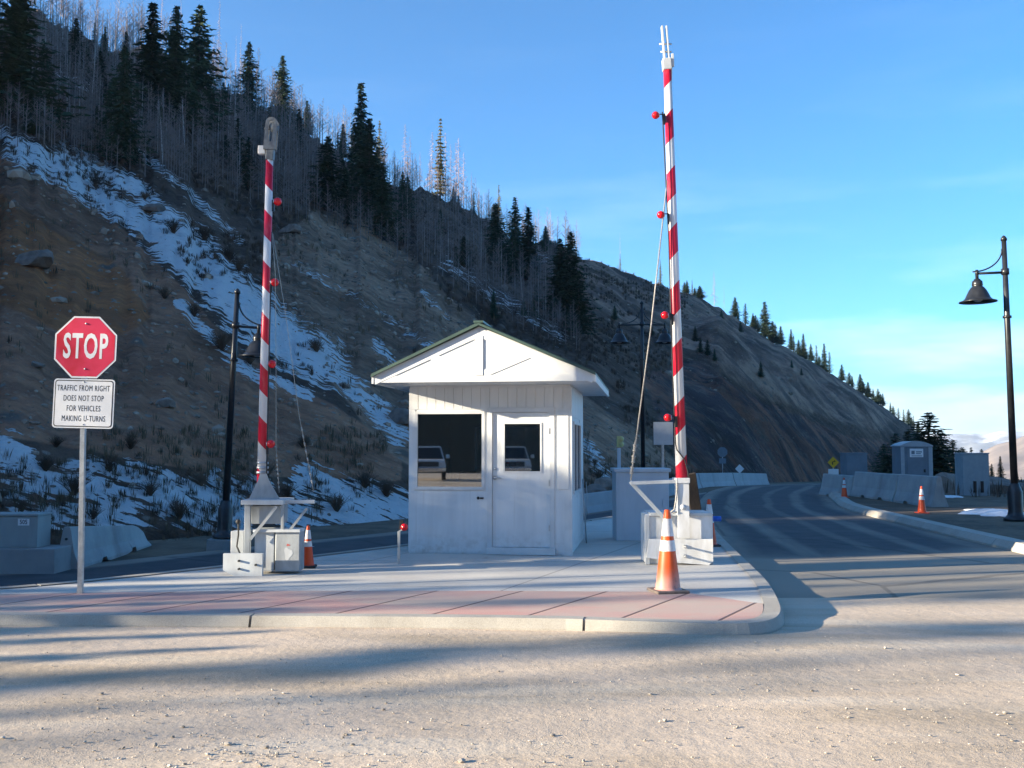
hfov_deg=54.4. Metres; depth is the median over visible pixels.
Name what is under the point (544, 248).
conifer
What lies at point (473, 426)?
window
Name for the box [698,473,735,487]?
jersey barrier
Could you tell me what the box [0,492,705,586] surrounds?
road
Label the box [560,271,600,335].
conifer
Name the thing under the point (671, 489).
jersey barrier
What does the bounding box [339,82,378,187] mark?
conifer
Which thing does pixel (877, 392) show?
conifer
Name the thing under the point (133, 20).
bare aspen
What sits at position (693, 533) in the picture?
barrier gate
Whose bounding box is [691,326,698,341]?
conifer
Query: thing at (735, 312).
conifer
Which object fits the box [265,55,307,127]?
conifer
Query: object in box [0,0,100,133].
conifer
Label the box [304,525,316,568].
traffic cone
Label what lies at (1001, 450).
hills
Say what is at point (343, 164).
conifer
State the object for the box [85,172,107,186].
shrub
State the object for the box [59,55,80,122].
bare aspen
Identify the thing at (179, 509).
shrub
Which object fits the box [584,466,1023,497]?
dry grass
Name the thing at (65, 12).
bare aspen
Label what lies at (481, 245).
bare aspen
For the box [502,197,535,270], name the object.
conifer
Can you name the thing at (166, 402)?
boulder
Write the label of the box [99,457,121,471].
shrub
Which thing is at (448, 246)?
bare aspen
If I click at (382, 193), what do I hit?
conifer
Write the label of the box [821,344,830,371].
conifer
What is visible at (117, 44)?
bare aspen
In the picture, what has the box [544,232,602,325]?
conifer
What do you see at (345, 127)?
bare aspen
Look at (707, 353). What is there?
conifer
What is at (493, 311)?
conifer
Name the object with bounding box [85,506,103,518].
shrub
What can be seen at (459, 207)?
conifer
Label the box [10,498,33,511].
shrub
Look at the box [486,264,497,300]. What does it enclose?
bare aspen
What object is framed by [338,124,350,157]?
conifer
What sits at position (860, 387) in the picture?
conifer
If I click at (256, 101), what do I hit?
bare aspen
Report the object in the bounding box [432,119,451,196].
conifer
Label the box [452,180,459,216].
bare aspen
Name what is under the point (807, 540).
road
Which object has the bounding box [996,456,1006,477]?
conifer
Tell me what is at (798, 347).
conifer
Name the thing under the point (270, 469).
shrub
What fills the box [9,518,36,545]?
door
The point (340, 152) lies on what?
conifer
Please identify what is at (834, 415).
hillside
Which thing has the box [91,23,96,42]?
conifer
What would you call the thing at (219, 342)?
shrub
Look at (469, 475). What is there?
cardboard box
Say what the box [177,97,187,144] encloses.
bare aspen
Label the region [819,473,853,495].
jersey barrier
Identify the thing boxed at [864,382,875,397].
conifer
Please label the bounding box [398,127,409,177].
dead conifer
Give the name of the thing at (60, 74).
bare aspen
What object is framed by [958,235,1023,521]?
street lamp
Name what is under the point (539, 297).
bare aspen
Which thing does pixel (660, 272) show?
conifer
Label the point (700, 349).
conifer
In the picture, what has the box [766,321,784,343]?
conifer
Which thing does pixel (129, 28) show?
bare aspen
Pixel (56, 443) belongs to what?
shrub
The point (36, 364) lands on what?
boulder
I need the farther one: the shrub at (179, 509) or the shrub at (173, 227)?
the shrub at (173, 227)
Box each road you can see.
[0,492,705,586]
[700,480,1023,597]
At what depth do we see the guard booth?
14.55 m
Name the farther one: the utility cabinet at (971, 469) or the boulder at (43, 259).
the boulder at (43, 259)
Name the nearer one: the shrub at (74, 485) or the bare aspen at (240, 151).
the shrub at (74, 485)
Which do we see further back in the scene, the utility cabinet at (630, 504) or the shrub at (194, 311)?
the shrub at (194, 311)
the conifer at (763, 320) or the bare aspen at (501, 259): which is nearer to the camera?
the bare aspen at (501, 259)
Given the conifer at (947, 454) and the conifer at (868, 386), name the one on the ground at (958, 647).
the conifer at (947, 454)
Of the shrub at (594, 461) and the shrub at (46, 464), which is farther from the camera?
the shrub at (594, 461)
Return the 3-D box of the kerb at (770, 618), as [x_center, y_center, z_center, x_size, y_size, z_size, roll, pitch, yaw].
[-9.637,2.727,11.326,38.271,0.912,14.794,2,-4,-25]
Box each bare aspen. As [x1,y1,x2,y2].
[31,12,49,78]
[39,0,56,47]
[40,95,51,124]
[48,0,64,54]
[52,43,72,97]
[54,0,74,37]
[57,20,73,51]
[59,24,69,52]
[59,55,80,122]
[64,78,80,135]
[66,0,78,25]
[72,2,92,40]
[81,38,99,94]
[83,5,93,38]
[86,1,102,22]
[88,16,103,56]
[89,18,105,72]
[92,2,102,29]
[104,38,118,75]
[107,7,114,39]
[108,0,122,48]
[110,18,122,60]
[111,25,124,65]
[124,8,138,50]
[125,11,140,58]
[127,0,141,47]
[130,2,147,48]
[134,76,149,145]
[152,98,168,169]
[154,101,163,153]
[156,88,170,124]
[158,114,172,167]
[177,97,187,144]
[212,39,224,97]
[219,43,231,82]
[223,70,238,121]
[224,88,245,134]
[225,81,236,136]
[230,80,244,147]
[235,116,244,175]
[252,85,262,112]
[253,48,267,113]
[328,109,334,143]
[344,111,351,158]
[389,151,398,180]
[446,231,451,259]
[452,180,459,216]
[463,247,472,289]
[469,183,475,221]
[473,178,482,207]
[475,228,484,258]
[483,250,492,284]
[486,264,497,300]
[498,241,504,279]
[514,266,529,305]
[534,273,544,318]
[559,210,570,246]
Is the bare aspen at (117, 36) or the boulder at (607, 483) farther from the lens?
the bare aspen at (117, 36)
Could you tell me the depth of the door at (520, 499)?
14.52 m
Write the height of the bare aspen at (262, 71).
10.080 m
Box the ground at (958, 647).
[0,481,1023,767]
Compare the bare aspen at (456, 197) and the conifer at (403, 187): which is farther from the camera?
the bare aspen at (456, 197)
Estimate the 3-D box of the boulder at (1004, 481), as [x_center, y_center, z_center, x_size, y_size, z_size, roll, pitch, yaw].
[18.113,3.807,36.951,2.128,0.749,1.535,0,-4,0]
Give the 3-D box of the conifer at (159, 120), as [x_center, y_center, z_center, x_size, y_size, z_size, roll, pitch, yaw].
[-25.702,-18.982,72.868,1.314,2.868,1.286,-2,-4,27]
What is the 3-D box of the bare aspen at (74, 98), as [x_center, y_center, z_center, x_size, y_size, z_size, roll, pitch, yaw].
[-27.777,-17.305,62.853,1.200,4.512,1.271,-2,-4,30]
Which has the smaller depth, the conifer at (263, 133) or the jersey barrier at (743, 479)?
the jersey barrier at (743, 479)
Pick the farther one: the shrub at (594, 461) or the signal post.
the shrub at (594, 461)
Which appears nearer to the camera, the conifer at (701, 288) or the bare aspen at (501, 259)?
the bare aspen at (501, 259)
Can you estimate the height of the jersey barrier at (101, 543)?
0.779 m
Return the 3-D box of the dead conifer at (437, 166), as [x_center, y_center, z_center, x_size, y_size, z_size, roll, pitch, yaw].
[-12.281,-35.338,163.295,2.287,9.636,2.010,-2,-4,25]
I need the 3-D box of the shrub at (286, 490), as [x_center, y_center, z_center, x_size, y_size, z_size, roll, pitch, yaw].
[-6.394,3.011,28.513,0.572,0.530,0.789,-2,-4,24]
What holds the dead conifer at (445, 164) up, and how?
on the hillside
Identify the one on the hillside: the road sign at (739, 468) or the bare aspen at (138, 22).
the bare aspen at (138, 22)
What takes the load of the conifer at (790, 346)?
on the hillside
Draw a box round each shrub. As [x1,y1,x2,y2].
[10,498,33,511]
[29,453,60,470]
[46,435,65,446]
[55,470,92,495]
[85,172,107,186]
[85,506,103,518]
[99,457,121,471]
[122,434,143,448]
[137,477,162,495]
[140,192,149,199]
[153,286,171,298]
[163,216,185,233]
[167,499,192,518]
[185,299,204,316]
[192,224,214,239]
[194,473,207,485]
[204,329,241,350]
[219,245,239,259]
[228,255,248,270]
[237,348,255,364]
[253,459,279,476]
[277,481,296,496]
[295,434,314,447]
[306,337,330,351]
[324,491,349,511]
[352,469,378,487]
[374,477,401,496]
[589,457,600,464]
[591,468,607,477]
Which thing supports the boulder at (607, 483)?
on the ground at (958, 647)
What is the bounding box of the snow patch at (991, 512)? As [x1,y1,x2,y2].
[958,508,1007,516]
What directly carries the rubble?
on the hillside
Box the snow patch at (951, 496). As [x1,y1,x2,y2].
[945,495,962,497]
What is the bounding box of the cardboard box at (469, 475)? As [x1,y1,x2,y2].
[458,471,479,480]
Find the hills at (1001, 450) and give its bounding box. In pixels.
[949,436,1023,479]
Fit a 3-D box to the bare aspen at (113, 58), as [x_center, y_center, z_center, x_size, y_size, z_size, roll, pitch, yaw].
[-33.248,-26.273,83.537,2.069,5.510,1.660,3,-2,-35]
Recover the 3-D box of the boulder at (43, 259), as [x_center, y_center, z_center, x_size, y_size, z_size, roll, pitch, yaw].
[-18.147,-4.797,37.923,1.702,0.755,1.238,-1,-4,19]
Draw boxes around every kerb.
[0,507,784,634]
[829,492,1023,553]
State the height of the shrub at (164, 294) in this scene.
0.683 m
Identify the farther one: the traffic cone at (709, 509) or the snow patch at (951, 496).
the snow patch at (951, 496)
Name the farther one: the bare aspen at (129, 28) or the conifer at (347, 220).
the bare aspen at (129, 28)
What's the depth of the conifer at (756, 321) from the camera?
282.97 m
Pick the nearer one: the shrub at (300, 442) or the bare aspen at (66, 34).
the shrub at (300, 442)
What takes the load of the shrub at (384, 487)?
on the hillside
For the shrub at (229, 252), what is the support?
on the hillside
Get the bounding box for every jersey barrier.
[60,525,150,568]
[583,490,611,512]
[669,473,701,495]
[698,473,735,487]
[732,473,769,485]
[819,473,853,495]
[850,472,898,501]
[894,474,947,506]
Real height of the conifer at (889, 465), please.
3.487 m
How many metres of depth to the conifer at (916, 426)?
63.91 m
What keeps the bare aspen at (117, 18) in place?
on the hillside
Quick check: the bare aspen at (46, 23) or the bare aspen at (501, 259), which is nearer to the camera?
the bare aspen at (46, 23)
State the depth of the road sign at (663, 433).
21.46 m
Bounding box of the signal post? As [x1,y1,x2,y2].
[616,436,623,467]
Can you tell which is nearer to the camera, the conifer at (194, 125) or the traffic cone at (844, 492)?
the traffic cone at (844, 492)
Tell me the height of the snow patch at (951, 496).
0.084 m
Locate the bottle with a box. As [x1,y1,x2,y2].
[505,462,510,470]
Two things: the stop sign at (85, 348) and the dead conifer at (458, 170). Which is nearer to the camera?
the stop sign at (85, 348)
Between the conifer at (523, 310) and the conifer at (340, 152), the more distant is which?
the conifer at (340, 152)
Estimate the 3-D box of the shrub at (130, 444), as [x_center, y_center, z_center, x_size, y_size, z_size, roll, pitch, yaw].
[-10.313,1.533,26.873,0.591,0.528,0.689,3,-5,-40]
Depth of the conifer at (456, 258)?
84.06 m
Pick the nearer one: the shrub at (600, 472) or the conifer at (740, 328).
the shrub at (600, 472)
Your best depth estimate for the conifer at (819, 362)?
328.67 m
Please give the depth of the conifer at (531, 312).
82.44 m
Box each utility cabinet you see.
[610,468,670,540]
[839,453,867,475]
[954,453,989,495]
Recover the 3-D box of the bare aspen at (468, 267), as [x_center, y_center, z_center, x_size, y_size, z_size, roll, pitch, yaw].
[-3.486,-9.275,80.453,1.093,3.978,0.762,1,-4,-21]
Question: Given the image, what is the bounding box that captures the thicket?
[0,0,585,352]
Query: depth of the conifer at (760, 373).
133.20 m
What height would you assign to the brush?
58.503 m
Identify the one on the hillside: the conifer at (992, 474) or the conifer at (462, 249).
the conifer at (462, 249)
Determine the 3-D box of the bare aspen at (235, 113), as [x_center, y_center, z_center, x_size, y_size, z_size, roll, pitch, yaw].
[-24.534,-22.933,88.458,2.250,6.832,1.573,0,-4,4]
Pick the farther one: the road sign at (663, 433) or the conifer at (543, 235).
the conifer at (543, 235)
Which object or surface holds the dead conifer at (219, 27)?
on the hillside
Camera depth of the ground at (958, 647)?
6.96 m
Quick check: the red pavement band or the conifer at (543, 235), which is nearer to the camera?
the red pavement band
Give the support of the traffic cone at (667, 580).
on the pavement
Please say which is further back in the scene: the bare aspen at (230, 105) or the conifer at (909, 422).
the conifer at (909, 422)
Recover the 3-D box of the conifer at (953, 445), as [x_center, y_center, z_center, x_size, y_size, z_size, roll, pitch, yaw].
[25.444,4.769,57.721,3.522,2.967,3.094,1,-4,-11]
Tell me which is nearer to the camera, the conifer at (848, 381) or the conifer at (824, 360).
the conifer at (824, 360)
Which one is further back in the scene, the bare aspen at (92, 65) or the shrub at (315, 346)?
the bare aspen at (92, 65)
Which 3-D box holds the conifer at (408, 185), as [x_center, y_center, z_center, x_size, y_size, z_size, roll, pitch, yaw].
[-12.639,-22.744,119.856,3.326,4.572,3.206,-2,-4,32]
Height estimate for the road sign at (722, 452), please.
2.140 m
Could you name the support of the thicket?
on the hillside
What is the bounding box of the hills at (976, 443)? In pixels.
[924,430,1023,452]
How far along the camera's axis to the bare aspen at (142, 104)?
68.64 m
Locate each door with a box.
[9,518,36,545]
[492,413,549,547]
[907,448,926,475]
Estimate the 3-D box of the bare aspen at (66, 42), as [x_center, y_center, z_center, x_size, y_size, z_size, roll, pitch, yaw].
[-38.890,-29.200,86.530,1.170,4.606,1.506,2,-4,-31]
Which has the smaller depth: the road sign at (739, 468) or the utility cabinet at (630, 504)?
the utility cabinet at (630, 504)
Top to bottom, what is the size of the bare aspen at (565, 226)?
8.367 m
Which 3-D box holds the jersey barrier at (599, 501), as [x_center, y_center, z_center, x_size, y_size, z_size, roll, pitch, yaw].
[2.887,3.880,32.708,0.460,0.735,1.912,-3,-5,42]
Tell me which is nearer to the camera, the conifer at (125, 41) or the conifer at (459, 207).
the conifer at (125, 41)
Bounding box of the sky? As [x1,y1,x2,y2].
[0,0,1023,435]
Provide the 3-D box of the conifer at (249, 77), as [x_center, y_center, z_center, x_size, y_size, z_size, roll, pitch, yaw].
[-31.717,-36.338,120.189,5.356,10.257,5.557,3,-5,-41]
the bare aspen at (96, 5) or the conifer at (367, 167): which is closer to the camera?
the conifer at (367, 167)
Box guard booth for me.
[371,320,608,555]
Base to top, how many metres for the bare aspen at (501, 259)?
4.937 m
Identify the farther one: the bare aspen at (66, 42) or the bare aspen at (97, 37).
the bare aspen at (97, 37)
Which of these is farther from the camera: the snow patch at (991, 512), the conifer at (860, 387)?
the conifer at (860, 387)
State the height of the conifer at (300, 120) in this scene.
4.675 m
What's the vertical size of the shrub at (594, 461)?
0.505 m
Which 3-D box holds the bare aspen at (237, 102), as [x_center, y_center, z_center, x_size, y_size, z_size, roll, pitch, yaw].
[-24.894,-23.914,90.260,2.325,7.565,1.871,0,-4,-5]
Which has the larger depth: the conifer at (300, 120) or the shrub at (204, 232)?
the conifer at (300, 120)
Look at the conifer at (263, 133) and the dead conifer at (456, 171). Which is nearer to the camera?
the conifer at (263, 133)
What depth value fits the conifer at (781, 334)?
300.50 m
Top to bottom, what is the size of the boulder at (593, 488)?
0.641 m
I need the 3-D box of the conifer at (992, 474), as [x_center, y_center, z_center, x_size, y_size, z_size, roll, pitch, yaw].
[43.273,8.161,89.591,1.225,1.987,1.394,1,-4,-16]
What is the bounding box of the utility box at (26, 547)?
[0,512,71,573]
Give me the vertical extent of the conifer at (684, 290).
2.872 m
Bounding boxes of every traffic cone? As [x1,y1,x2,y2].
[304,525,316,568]
[647,509,689,593]
[706,499,720,546]
[841,478,849,497]
[914,486,928,512]
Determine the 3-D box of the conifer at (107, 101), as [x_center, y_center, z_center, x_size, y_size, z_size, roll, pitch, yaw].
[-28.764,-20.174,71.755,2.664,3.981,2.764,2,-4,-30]
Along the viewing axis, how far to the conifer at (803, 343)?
317.66 m
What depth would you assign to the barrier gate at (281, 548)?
12.42 m
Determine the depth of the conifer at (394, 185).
130.53 m
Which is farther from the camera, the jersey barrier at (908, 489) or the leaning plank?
the jersey barrier at (908, 489)
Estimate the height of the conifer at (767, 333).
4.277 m
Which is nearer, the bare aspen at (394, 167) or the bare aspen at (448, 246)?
the bare aspen at (448, 246)
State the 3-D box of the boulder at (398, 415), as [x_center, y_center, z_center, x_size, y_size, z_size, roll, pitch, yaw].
[-4.539,1.286,39.820,1.367,0.641,0.963,-1,-4,20]
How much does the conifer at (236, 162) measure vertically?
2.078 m
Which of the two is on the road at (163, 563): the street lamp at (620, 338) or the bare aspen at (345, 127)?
the street lamp at (620, 338)
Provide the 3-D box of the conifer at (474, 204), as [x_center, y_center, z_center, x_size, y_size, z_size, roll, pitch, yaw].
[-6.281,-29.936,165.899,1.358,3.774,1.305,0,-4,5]
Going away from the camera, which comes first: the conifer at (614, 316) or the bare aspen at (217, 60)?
the conifer at (614, 316)
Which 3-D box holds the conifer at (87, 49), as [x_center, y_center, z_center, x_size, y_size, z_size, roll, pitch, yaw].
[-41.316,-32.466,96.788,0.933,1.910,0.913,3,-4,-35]
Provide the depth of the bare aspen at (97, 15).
121.01 m
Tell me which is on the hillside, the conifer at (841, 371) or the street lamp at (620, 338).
the conifer at (841, 371)
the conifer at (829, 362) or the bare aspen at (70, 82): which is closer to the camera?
the bare aspen at (70, 82)
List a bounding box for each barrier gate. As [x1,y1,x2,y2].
[223,117,314,575]
[629,25,720,564]
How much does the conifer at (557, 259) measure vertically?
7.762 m
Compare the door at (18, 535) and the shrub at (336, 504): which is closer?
the door at (18, 535)
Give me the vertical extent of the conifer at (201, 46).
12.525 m
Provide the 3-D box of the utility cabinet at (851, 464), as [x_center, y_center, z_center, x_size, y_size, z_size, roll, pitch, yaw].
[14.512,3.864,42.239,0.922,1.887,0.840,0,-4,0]
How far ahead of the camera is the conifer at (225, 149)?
84.14 m
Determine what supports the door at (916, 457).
in the portable toilet
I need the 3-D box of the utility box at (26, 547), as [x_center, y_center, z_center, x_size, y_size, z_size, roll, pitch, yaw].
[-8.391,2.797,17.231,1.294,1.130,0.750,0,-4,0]
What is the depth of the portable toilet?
37.88 m
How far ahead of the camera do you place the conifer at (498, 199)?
172.96 m
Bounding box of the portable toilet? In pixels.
[890,441,932,475]
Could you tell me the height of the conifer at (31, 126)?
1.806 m
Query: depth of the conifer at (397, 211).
92.34 m
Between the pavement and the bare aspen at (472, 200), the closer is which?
the pavement
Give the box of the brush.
[0,8,688,538]
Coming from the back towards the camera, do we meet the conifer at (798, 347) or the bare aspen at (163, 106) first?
the conifer at (798, 347)
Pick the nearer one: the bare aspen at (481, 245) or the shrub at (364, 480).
the shrub at (364, 480)
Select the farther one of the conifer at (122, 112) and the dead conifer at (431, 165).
the dead conifer at (431, 165)
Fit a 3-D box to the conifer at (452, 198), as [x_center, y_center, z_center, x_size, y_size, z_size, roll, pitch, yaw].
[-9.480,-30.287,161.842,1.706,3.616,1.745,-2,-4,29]
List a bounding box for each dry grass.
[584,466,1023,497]
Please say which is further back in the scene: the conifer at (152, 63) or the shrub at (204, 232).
the conifer at (152, 63)
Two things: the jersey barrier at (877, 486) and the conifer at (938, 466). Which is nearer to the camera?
the jersey barrier at (877, 486)
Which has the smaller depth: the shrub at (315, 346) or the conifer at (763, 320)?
the shrub at (315, 346)
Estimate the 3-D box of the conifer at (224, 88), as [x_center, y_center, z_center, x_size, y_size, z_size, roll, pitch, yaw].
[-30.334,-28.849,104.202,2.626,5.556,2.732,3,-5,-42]
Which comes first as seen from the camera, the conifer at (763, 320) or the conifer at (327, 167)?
the conifer at (327, 167)
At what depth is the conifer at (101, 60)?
81.50 m
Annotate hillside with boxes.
[0,11,916,544]
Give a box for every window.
[414,411,484,489]
[472,425,539,470]
[573,421,580,494]
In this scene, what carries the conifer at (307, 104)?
on the hillside
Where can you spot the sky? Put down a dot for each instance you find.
(846, 168)
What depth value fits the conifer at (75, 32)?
88.16 m
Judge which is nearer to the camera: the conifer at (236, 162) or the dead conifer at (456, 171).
the conifer at (236, 162)
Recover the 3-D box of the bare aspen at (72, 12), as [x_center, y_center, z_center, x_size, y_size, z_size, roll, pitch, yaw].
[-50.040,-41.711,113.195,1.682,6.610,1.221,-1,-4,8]
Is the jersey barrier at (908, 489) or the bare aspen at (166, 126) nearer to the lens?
the jersey barrier at (908, 489)
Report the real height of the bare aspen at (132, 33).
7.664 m
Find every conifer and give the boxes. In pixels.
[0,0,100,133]
[21,105,42,134]
[31,39,55,77]
[58,18,93,73]
[79,45,156,165]
[85,43,90,58]
[85,50,110,98]
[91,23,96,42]
[96,77,118,122]
[99,26,110,57]
[118,31,135,75]
[126,2,189,120]
[154,106,165,139]
[157,5,220,135]
[173,4,242,133]
[188,101,204,138]
[212,82,232,131]
[214,7,221,60]
[219,135,232,159]
[227,118,245,167]
[229,149,245,173]
[230,41,271,121]
[239,137,260,190]
[257,120,264,150]
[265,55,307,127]
[292,109,307,142]
[299,136,364,213]
[302,101,314,134]
[334,132,339,152]
[336,141,341,168]
[336,161,350,189]
[337,168,361,218]
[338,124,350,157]
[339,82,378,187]
[343,191,353,225]
[348,118,410,218]
[361,163,414,241]
[376,120,383,173]
[390,210,405,240]
[391,174,398,202]
[394,171,415,220]
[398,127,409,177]
[399,177,420,211]
[425,132,436,187]
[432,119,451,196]
[434,144,442,190]
[442,133,452,191]
[447,156,454,198]
[450,187,456,206]
[451,138,466,197]
[451,150,459,191]
[452,236,477,267]
[452,247,460,266]
[456,197,464,213]
[460,154,469,204]
[472,193,477,213]
[482,203,515,264]
[488,289,500,318]
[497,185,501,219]
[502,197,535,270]
[502,251,513,283]
[510,206,549,279]
[519,302,527,315]
[527,300,538,317]
[535,239,597,321]
[536,230,553,251]
[539,226,552,245]
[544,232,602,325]
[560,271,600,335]
[611,305,620,319]
[657,264,662,282]
[681,282,688,292]
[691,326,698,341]
[695,337,703,352]
[697,286,706,297]
[700,340,712,355]
[712,349,719,360]
[728,297,741,316]
[738,321,743,331]
[741,304,751,324]
[753,315,763,329]
[757,302,776,337]
[757,361,764,376]
[762,327,774,336]
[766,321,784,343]
[779,326,785,344]
[787,329,796,350]
[795,340,804,356]
[800,334,808,357]
[807,344,816,360]
[814,345,820,364]
[817,357,824,367]
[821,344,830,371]
[828,353,832,372]
[837,364,847,380]
[845,373,853,384]
[854,374,866,391]
[861,381,870,393]
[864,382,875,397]
[867,444,890,472]
[876,390,884,404]
[877,433,900,473]
[878,412,959,475]
[902,431,912,440]
[904,409,914,425]
[909,422,922,440]
[935,432,963,472]
[948,441,962,473]
[989,464,994,476]
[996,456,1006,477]
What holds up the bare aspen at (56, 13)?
on the hillside
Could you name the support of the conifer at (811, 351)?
on the hillside
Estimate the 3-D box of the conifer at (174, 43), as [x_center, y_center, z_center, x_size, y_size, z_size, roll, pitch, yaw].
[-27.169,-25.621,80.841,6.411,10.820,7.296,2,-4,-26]
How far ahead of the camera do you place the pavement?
12.03 m
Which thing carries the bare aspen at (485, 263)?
on the hillside
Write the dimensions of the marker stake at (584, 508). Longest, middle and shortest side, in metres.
1.050 x 0.077 x 0.024 m
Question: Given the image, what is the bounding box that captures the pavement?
[0,508,763,629]
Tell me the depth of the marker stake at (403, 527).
13.33 m
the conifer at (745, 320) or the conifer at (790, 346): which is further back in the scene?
the conifer at (790, 346)
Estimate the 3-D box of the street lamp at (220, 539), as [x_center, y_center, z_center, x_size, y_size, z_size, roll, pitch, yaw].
[-5.696,0.884,21.187,1.170,5.880,0.780,2,-4,0]
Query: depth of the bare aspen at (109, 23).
121.17 m
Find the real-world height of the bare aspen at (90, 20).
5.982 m
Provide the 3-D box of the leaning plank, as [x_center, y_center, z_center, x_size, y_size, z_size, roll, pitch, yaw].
[2.690,1.887,14.410,0.149,1.216,0.533,-3,-5,42]
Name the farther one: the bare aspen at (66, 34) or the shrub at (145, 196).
the bare aspen at (66, 34)
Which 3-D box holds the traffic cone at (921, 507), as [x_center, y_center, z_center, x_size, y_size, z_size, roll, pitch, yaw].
[9.951,2.812,24.174,0.271,0.660,0.271,0,-4,0]
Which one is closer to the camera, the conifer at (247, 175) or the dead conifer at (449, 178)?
the conifer at (247, 175)
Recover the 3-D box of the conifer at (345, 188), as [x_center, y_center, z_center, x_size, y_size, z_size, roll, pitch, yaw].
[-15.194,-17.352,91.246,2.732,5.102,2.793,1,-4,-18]
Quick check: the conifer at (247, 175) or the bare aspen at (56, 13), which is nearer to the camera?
the conifer at (247, 175)
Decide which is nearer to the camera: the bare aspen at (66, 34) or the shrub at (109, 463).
the shrub at (109, 463)
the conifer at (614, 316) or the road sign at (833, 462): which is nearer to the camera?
the road sign at (833, 462)
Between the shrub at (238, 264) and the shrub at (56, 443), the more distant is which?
the shrub at (238, 264)
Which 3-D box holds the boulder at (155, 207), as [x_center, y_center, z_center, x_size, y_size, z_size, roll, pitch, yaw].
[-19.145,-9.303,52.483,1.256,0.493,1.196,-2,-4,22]
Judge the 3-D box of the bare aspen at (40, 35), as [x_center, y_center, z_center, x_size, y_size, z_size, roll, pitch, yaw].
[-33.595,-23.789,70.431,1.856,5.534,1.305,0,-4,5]
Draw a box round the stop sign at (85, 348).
[52,316,116,593]
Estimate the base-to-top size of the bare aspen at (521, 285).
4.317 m
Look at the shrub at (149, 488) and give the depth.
24.97 m
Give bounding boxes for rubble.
[0,10,800,526]
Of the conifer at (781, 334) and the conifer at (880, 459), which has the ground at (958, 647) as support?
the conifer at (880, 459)
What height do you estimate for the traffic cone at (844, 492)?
0.640 m
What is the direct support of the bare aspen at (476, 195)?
on the hillside
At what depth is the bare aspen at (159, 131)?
63.43 m
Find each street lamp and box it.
[206,288,275,550]
[608,301,670,467]
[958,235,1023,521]
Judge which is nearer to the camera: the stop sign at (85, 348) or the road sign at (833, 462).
the stop sign at (85, 348)
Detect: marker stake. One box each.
[397,520,407,563]
[582,479,587,542]
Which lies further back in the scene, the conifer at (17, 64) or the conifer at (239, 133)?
the conifer at (239, 133)
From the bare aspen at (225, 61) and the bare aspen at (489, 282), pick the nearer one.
the bare aspen at (489, 282)
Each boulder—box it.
[15,249,53,268]
[31,361,44,367]
[140,203,165,212]
[155,397,175,406]
[279,224,301,233]
[388,408,408,423]
[584,483,606,493]
[594,477,611,490]
[935,472,955,492]
[989,476,1023,493]
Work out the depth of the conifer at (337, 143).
137.51 m
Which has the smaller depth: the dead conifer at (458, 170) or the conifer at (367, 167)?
the conifer at (367, 167)
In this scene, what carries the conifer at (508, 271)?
on the hillside
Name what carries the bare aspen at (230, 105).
on the hillside
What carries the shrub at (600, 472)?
on the hillside
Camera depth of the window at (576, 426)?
15.48 m
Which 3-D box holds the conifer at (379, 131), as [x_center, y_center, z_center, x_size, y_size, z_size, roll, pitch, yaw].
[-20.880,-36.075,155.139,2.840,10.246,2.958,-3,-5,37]
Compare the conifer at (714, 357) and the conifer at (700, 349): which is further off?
the conifer at (700, 349)
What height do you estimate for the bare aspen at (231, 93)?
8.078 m
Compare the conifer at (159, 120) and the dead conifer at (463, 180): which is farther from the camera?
the dead conifer at (463, 180)
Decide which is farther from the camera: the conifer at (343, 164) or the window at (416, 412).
the conifer at (343, 164)
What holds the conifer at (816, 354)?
on the hillside
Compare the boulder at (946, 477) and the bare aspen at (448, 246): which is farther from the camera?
the bare aspen at (448, 246)
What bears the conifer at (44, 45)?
on the hillside
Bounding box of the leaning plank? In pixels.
[687,472,701,509]
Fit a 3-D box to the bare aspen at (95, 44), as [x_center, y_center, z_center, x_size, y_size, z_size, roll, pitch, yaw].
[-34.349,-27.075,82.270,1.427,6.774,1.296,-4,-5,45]
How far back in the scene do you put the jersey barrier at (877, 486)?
30.73 m
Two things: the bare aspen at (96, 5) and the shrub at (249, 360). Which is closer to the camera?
the shrub at (249, 360)
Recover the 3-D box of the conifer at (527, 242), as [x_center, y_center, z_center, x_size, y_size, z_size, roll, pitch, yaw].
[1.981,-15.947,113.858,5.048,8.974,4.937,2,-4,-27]
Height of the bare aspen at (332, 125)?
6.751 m
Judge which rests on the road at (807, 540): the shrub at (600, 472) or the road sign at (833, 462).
the road sign at (833, 462)
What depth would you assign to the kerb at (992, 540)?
19.91 m
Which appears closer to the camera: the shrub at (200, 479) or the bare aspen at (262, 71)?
the shrub at (200, 479)
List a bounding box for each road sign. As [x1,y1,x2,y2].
[653,422,672,467]
[718,447,726,472]
[735,464,743,472]
[828,457,838,473]
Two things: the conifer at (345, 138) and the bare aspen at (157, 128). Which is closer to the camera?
the bare aspen at (157, 128)
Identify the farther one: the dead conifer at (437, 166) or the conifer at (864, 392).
the conifer at (864, 392)
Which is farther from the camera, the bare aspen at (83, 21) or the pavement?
the bare aspen at (83, 21)
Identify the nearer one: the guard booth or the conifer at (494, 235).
the guard booth
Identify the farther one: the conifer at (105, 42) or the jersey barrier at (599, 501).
the conifer at (105, 42)
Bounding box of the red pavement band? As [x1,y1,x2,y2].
[0,591,762,619]
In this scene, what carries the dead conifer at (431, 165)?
on the hillside
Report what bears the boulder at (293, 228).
on the hillside

